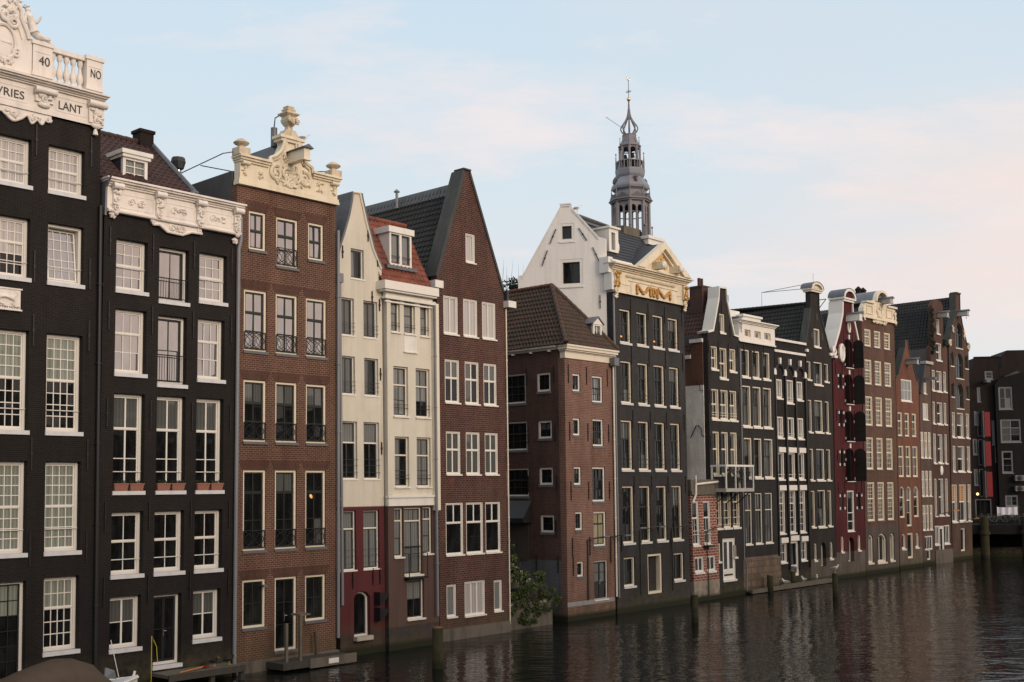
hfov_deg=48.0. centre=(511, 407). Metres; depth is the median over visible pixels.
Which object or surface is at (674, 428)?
window
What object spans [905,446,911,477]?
window
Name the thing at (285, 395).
window
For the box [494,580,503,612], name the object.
window
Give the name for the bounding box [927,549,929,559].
door
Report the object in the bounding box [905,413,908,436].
window
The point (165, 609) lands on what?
door
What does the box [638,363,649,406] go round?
window
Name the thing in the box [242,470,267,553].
window
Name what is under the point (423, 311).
window
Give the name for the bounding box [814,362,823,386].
window
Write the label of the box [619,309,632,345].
window
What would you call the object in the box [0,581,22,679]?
door
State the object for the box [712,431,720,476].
window
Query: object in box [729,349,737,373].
window
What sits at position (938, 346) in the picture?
window
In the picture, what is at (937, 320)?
window
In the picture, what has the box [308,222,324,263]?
window
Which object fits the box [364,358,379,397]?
window
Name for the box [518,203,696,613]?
canal house
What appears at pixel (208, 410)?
window
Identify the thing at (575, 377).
window
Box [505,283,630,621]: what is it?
corner house
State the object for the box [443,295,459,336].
window
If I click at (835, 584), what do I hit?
mooring post
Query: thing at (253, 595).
window
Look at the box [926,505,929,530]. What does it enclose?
window
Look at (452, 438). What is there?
window
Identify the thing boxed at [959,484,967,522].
window
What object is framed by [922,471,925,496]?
window
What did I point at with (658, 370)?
window
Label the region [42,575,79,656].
window
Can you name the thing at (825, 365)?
window
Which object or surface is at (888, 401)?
window
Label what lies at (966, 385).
window
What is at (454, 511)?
window
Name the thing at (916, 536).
window
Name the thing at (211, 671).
jetty
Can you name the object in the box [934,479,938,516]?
window
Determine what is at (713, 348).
window
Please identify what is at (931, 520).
window
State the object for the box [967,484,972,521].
window
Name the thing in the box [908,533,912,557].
door
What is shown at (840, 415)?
window
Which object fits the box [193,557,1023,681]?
water
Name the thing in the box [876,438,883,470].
window
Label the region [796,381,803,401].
window
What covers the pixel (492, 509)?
window
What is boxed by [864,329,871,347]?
window
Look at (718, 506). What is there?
window
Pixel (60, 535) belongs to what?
window
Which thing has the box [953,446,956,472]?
window
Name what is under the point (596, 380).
window
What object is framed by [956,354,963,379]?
loading door
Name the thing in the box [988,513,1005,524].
bicycle
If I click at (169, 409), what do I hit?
window
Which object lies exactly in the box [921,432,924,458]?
window
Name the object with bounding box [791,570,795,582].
mooring post
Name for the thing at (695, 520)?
window
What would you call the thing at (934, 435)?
window
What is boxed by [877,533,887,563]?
window
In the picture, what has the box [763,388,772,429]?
window
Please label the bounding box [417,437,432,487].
window
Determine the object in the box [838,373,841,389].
loading door
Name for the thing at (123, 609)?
window
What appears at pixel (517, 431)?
window
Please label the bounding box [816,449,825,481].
window
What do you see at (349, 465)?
window
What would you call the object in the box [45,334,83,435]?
window
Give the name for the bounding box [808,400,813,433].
window
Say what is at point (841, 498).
loading door
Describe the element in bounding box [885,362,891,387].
window
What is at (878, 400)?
window
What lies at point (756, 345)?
canal house
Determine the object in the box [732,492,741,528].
window
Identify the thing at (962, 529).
door
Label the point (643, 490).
window
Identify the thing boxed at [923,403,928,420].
window
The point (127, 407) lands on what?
window
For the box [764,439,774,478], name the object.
window
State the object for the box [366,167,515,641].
canal house
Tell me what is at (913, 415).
window
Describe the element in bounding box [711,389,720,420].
window
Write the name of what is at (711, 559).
window
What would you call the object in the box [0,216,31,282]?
window
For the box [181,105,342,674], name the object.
canal house
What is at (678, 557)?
window
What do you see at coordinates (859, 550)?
window
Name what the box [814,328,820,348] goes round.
window
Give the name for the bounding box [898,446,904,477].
window
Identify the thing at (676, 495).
window
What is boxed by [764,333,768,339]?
window
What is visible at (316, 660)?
jetty
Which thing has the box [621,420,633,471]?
window
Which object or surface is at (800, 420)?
window
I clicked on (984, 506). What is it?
door
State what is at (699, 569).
window
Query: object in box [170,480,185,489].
flower box
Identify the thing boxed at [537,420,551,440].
window
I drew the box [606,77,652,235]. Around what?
church tower
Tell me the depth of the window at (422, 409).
53.05 m
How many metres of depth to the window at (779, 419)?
80.92 m
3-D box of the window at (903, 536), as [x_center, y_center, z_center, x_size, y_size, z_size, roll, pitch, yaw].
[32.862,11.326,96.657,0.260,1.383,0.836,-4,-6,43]
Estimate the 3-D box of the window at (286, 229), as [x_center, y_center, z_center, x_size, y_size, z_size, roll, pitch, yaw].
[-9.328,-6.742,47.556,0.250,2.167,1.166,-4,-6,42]
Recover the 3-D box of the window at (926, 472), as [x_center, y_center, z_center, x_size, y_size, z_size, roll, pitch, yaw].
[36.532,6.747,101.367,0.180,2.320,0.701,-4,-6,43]
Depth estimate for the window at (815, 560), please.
83.90 m
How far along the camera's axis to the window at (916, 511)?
99.10 m
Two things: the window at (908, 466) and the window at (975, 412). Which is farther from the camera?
the window at (975, 412)
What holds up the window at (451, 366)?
in the canal house at (451, 241)
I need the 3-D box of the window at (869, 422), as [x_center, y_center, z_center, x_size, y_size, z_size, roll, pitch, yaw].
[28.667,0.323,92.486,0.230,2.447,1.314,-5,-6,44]
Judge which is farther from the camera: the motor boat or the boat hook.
the boat hook
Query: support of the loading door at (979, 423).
in the end building at (985, 373)
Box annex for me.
[688,475,723,601]
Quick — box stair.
[508,559,530,587]
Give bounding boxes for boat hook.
[179,665,208,672]
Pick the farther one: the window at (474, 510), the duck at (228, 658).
the window at (474, 510)
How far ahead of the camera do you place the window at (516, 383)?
64.07 m
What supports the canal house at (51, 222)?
on the ground
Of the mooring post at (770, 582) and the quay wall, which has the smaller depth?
the quay wall
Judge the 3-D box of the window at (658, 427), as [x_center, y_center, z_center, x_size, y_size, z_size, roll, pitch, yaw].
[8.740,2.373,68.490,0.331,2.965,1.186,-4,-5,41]
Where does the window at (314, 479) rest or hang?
in the canal house at (283, 190)
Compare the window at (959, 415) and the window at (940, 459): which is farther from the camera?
the window at (959, 415)
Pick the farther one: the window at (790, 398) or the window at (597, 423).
the window at (790, 398)
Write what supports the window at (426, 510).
in the canal house at (411, 406)
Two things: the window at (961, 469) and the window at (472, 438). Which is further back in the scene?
the window at (961, 469)
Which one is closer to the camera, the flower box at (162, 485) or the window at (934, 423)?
the flower box at (162, 485)
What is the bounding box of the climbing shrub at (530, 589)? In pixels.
[507,539,561,624]
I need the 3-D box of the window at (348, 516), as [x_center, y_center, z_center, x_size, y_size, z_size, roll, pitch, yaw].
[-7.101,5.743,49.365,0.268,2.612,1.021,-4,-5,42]
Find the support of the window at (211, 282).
in the canal house at (169, 412)
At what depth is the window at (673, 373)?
70.24 m
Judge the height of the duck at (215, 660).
0.403 m
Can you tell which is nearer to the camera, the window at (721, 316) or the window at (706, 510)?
the window at (706, 510)
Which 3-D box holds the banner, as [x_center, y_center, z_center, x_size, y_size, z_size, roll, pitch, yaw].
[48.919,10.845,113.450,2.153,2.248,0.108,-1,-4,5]
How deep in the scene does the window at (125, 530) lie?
41.49 m
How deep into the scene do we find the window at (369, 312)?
51.15 m
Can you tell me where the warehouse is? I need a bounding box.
[821,288,866,578]
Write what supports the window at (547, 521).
in the corner house at (562, 353)
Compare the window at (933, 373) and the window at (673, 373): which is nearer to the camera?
the window at (673, 373)
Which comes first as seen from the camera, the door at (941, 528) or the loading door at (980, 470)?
the door at (941, 528)
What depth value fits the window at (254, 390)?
45.97 m
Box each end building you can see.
[969,356,1023,544]
[992,350,1023,544]
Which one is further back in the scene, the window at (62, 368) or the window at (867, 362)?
the window at (867, 362)
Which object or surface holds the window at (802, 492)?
in the canal house at (792, 476)
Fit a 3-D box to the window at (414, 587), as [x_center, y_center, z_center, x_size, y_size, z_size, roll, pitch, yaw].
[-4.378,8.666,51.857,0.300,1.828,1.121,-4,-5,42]
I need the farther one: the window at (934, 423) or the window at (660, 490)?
the window at (934, 423)
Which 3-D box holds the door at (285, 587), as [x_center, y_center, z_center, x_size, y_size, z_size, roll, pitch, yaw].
[-9.170,8.370,46.452,0.250,3.048,1.156,-4,-6,42]
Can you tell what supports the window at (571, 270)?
in the canal house at (628, 286)
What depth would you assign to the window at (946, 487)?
104.93 m
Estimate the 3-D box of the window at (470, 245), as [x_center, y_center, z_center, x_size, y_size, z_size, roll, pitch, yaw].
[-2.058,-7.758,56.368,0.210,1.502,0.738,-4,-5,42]
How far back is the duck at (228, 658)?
43.15 m
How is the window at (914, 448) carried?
in the canal house at (909, 475)
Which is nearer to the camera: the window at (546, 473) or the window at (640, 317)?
the window at (546, 473)
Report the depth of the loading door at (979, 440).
116.17 m
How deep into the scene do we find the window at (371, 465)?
50.78 m
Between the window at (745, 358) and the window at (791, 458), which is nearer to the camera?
the window at (745, 358)
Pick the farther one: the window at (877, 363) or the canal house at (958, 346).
the canal house at (958, 346)
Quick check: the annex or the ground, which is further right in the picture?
the ground
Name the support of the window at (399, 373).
in the canal house at (411, 406)
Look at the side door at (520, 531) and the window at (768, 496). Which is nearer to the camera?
the side door at (520, 531)
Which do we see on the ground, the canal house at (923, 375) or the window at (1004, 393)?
the canal house at (923, 375)
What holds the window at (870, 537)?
in the canal house at (875, 328)
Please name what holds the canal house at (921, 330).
on the ground
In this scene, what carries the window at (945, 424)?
in the canal house at (921, 330)
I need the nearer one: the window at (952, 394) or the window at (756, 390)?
the window at (756, 390)
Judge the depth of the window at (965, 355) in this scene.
110.66 m
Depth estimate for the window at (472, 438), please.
55.77 m
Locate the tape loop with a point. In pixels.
(151, 656)
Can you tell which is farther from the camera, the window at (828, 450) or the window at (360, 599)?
the window at (828, 450)
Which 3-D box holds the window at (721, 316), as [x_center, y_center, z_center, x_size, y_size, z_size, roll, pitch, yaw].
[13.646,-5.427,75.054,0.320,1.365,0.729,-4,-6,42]
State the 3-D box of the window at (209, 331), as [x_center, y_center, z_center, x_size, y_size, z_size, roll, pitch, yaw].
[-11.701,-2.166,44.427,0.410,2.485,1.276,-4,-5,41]
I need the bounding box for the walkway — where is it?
[746,578,831,593]
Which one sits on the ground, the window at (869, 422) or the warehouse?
the warehouse
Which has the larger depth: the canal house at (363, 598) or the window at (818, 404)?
the window at (818, 404)
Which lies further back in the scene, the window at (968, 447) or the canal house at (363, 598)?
the window at (968, 447)
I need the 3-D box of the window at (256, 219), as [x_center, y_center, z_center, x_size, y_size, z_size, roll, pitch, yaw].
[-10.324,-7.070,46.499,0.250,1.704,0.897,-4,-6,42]
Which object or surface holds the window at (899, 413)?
in the canal house at (909, 475)
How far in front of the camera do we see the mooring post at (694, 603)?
59.67 m
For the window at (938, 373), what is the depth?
105.33 m
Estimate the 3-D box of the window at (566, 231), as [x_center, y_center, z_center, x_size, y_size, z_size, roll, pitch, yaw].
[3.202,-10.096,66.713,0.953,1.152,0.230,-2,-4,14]
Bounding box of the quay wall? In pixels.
[508,588,552,629]
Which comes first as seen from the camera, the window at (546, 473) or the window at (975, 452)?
the window at (546, 473)
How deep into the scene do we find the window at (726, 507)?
74.46 m
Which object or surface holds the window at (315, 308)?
in the canal house at (283, 190)
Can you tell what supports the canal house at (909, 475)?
on the ground
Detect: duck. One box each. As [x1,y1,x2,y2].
[208,656,218,666]
[222,654,233,664]
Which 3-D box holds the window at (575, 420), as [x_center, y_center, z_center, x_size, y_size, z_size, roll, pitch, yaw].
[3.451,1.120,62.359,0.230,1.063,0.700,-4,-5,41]
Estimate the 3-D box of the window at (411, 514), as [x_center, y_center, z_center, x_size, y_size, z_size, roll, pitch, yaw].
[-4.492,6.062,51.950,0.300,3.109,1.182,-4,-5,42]
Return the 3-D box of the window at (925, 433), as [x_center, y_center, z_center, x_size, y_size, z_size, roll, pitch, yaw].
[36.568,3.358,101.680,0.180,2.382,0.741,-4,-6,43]
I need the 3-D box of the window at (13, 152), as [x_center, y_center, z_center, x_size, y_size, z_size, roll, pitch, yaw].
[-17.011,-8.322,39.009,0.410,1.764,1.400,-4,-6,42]
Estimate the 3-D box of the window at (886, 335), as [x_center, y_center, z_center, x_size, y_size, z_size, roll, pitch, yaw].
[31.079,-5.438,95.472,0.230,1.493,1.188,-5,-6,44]
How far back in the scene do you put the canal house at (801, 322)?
85.62 m
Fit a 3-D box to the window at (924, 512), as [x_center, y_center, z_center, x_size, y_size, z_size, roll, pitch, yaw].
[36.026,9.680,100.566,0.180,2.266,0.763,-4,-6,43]
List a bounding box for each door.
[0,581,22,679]
[152,593,182,670]
[274,576,297,654]
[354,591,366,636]
[512,523,528,559]
[594,560,608,600]
[648,553,661,593]
[722,538,736,581]
[791,541,798,575]
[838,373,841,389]
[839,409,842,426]
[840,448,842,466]
[840,492,843,510]
[857,491,860,509]
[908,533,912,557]
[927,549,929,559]
[939,526,943,549]
[955,323,962,349]
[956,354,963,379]
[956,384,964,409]
[961,528,964,550]
[975,499,991,517]
[977,412,981,435]
[978,439,982,464]
[979,469,983,496]
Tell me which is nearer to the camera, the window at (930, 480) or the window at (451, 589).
the window at (451, 589)
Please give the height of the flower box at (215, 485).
0.403 m
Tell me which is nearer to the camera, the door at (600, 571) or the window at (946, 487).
the door at (600, 571)
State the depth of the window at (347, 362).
50.03 m
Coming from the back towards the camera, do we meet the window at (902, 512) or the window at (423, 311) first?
the window at (902, 512)
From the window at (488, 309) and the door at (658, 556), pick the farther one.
the door at (658, 556)
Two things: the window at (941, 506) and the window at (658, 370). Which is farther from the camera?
the window at (941, 506)
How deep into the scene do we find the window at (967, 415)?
110.10 m
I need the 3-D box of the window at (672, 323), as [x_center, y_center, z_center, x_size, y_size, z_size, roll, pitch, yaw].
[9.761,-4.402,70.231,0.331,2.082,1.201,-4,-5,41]
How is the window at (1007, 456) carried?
in the end building at (1008, 391)
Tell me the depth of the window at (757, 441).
78.09 m
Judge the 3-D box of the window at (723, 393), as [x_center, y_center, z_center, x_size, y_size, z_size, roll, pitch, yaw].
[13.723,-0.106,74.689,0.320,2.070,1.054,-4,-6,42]
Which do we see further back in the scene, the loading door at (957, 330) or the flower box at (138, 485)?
the loading door at (957, 330)
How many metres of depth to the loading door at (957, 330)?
109.80 m
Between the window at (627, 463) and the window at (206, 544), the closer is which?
the window at (206, 544)
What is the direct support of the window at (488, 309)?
in the canal house at (451, 241)
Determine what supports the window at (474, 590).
in the canal house at (451, 241)
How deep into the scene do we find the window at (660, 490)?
68.48 m
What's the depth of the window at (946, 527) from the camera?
104.34 m
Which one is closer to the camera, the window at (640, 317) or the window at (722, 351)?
the window at (640, 317)
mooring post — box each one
[432,626,442,668]
[691,593,698,622]
[767,574,773,591]
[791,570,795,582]
[832,572,837,596]
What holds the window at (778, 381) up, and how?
in the canal house at (792, 476)
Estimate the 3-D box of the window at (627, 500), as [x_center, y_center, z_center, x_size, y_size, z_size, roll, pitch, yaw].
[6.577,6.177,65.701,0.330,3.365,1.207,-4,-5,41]
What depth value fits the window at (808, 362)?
84.85 m
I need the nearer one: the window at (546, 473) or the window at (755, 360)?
the window at (546, 473)
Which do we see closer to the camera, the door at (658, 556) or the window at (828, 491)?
the door at (658, 556)
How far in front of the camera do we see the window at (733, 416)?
75.71 m
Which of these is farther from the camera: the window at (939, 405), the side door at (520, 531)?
the window at (939, 405)
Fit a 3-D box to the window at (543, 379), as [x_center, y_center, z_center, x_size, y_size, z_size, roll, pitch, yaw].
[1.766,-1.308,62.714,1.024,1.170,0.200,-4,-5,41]
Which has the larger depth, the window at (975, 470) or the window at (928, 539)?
the window at (975, 470)
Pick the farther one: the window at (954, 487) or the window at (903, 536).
the window at (954, 487)
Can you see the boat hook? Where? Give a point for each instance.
(204, 666)
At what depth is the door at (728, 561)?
74.10 m
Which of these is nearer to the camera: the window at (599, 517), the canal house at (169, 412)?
the canal house at (169, 412)
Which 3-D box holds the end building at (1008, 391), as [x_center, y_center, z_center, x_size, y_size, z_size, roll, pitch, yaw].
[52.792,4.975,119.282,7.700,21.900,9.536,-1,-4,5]
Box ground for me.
[973,545,1022,556]
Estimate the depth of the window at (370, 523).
50.48 m
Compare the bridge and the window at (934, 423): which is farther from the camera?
the bridge
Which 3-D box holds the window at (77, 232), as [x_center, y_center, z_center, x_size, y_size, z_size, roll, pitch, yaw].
[-15.757,-5.269,40.315,0.650,2.203,1.373,-4,-6,42]
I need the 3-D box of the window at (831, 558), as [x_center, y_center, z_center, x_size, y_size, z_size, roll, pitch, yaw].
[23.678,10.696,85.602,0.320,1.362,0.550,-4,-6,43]
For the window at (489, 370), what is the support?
in the canal house at (451, 241)
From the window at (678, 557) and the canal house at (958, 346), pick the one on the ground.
the canal house at (958, 346)
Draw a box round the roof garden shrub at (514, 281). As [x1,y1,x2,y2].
[502,264,518,290]
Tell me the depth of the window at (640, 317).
67.98 m
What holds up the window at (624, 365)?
in the canal house at (628, 286)
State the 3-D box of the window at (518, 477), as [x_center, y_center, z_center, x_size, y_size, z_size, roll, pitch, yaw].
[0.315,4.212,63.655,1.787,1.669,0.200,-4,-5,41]
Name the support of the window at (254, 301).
in the canal house at (283, 190)
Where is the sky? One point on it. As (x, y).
(871, 145)
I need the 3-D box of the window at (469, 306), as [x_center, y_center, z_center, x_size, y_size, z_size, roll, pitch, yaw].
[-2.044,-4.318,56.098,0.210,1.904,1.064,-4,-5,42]
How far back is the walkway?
79.32 m
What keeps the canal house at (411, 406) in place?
on the ground
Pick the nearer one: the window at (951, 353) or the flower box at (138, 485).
the flower box at (138, 485)
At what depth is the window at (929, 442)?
102.35 m
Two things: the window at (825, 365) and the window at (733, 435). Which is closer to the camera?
the window at (733, 435)
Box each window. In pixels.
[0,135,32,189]
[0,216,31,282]
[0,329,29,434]
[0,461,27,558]
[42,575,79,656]
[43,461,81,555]
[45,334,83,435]
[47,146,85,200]
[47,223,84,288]
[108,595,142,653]
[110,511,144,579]
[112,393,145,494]
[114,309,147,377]
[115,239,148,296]
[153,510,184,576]
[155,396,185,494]
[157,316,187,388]
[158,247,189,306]
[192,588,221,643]
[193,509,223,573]
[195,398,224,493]
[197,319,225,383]
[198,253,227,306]
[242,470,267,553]
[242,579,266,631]
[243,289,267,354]
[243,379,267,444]
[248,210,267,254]
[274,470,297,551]
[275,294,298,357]
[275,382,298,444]
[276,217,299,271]
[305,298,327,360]
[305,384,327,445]
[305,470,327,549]
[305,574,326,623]
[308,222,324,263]
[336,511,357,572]
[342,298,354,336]
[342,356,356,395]
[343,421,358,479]
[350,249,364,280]
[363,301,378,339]
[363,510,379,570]
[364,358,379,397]
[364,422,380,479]
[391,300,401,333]
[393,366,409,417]
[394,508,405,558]
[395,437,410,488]
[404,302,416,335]
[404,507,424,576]
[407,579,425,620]
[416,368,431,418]
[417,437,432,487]
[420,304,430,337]
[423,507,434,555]
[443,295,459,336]
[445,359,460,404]
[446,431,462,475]
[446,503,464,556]
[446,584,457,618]
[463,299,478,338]
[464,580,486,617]
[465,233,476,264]
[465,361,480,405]
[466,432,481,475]
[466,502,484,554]
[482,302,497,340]
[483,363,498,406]
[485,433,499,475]
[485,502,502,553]
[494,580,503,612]
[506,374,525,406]
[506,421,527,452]
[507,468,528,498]
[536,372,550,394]
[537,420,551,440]
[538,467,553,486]
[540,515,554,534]
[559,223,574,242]
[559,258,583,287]
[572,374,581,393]
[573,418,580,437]
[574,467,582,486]
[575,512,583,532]
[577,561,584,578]
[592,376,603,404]
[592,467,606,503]
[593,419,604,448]
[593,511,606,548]
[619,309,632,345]
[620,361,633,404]
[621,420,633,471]
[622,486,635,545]
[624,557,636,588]
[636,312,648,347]
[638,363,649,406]
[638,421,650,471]
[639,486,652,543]
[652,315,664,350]
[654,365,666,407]
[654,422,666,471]
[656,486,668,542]
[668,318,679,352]
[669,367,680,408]
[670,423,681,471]
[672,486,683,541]
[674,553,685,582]
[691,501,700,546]
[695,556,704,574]
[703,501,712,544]
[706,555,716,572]
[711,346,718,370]
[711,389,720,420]
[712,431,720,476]
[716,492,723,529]
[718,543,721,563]
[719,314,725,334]
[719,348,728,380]
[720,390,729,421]
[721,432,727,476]
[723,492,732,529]
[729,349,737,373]
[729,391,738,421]
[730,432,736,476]
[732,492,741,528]
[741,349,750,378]
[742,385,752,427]
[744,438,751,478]
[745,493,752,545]
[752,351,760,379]
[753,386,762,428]
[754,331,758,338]
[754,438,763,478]
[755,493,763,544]
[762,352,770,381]
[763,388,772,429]
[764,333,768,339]
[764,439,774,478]
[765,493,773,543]
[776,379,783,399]
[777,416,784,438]
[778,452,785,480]
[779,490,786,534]
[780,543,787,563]
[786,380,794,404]
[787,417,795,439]
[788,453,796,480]
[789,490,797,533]
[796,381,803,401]
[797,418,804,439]
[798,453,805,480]
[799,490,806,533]
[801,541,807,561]
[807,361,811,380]
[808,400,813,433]
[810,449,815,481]
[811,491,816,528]
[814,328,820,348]
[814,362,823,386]
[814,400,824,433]
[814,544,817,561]
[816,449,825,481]
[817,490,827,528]
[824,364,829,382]
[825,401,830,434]
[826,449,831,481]
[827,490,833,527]
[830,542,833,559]
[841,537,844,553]
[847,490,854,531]
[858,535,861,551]
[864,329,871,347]
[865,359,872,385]
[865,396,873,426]
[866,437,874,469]
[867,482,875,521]
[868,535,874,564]
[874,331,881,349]
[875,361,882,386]
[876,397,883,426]
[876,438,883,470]
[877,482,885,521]
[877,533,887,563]
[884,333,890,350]
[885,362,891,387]
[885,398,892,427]
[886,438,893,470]
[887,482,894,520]
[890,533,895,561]
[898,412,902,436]
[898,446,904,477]
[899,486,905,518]
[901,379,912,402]
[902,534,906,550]
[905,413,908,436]
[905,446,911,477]
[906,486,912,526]
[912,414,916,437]
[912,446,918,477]
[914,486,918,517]
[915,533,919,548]
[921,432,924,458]
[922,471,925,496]
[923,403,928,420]
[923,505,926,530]
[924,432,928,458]
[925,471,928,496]
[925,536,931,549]
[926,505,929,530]
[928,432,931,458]
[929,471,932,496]
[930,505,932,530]
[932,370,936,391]
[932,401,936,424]
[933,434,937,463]
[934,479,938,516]
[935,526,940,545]
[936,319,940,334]
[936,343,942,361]
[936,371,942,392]
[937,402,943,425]
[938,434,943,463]
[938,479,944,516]
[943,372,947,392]
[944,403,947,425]
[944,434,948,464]
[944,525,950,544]
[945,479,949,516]
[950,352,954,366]
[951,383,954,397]
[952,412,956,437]
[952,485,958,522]
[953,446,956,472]
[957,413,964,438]
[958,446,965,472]
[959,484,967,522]
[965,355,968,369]
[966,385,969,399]
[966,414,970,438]
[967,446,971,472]
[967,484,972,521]
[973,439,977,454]
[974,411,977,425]
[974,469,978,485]
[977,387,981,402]
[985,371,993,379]
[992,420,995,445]
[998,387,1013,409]
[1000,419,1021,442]
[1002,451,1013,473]
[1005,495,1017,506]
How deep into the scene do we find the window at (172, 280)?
43.51 m
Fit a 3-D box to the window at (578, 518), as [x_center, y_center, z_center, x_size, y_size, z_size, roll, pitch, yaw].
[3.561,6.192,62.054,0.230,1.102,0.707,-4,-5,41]
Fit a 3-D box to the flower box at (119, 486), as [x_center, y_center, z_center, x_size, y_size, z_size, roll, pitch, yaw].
[-14.040,2.795,41.180,0.278,0.392,0.573,-4,-5,41]
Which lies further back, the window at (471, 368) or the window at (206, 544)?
the window at (471, 368)
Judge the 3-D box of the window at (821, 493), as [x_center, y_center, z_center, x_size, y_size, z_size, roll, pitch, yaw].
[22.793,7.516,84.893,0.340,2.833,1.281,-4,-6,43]
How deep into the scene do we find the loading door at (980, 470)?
115.95 m
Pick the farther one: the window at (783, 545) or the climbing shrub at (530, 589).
the window at (783, 545)
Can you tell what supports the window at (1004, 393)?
in the end building at (1008, 391)
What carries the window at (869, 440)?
in the canal house at (875, 328)
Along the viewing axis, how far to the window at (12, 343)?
38.78 m
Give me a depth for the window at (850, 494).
88.86 m
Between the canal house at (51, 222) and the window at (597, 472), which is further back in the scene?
the window at (597, 472)
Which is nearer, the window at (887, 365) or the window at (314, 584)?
the window at (314, 584)
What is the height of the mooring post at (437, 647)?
3.154 m
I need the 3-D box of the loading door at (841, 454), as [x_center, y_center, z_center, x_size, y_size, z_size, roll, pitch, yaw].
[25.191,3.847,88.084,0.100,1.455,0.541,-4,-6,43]
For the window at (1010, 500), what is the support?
in the end building at (1008, 391)
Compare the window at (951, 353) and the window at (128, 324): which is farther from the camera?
the window at (951, 353)
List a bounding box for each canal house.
[0,0,110,679]
[97,128,246,681]
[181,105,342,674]
[336,191,389,654]
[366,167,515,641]
[368,215,440,650]
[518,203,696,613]
[684,278,753,597]
[728,281,836,579]
[730,310,781,593]
[774,338,811,583]
[820,286,898,574]
[889,292,978,560]
[894,300,959,563]
[895,339,922,568]
[914,361,936,565]
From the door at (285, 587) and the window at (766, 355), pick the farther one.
the window at (766, 355)
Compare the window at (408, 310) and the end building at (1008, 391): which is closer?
the window at (408, 310)
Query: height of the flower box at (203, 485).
0.400 m
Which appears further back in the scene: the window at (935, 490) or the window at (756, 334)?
the window at (935, 490)
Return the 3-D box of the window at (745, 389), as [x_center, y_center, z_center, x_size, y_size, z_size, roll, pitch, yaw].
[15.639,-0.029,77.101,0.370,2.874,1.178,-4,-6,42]
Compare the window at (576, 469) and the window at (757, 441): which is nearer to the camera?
the window at (576, 469)
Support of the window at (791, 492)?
in the canal house at (792, 476)
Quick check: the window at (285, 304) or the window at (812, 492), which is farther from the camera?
the window at (812, 492)
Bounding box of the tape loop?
[151,636,157,681]
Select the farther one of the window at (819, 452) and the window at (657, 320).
the window at (819, 452)
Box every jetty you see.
[152,663,245,681]
[266,612,356,670]
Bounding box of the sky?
[15,0,1023,359]
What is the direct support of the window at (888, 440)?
in the canal house at (875, 328)
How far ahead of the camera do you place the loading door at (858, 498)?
89.87 m
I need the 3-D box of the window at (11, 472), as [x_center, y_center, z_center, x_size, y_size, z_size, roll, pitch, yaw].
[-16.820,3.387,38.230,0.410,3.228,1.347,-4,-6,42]
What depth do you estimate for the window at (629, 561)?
65.68 m
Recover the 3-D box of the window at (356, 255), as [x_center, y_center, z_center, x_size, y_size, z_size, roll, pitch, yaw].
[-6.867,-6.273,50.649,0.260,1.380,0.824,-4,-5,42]
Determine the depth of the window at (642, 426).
67.47 m
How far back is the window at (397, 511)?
51.44 m
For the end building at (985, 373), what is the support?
on the ground
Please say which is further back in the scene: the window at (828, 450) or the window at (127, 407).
the window at (828, 450)
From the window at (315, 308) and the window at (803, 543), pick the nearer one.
the window at (315, 308)
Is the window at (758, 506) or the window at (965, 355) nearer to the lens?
the window at (758, 506)
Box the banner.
[996,506,1019,523]
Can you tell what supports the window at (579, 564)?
in the corner house at (562, 353)
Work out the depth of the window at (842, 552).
87.48 m
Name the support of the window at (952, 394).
in the canal house at (958, 346)
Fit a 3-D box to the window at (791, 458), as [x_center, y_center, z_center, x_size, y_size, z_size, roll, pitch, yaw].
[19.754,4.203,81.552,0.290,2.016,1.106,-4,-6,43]
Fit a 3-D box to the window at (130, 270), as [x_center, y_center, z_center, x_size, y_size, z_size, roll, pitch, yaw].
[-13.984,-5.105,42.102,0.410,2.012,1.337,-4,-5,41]
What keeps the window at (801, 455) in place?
in the canal house at (792, 476)
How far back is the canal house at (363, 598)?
50.23 m
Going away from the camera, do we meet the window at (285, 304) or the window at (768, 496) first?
the window at (285, 304)
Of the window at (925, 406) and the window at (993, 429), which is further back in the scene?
the window at (993, 429)
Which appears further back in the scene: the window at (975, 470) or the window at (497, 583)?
the window at (975, 470)
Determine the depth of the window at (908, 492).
98.02 m
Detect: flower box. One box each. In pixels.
[113,480,128,490]
[128,480,144,490]
[156,480,170,490]
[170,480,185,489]
[196,480,209,489]
[209,480,223,489]
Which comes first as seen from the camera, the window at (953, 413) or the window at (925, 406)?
the window at (925, 406)
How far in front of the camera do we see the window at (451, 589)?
54.14 m
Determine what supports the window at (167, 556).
in the canal house at (169, 412)
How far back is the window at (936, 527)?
102.80 m
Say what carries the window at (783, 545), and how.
in the canal house at (792, 476)
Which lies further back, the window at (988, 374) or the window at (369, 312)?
the window at (988, 374)
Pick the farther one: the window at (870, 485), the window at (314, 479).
the window at (870, 485)
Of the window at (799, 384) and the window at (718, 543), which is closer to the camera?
the window at (718, 543)
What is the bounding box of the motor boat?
[0,640,138,681]
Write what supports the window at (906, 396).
in the canal house at (909, 475)
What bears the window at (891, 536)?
in the canal house at (875, 328)
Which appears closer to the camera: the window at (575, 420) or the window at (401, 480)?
the window at (401, 480)
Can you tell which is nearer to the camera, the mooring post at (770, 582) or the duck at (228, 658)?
the duck at (228, 658)
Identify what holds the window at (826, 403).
in the canal house at (801, 322)
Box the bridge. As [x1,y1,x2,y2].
[972,515,1023,558]
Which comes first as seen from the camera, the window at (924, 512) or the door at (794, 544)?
the door at (794, 544)

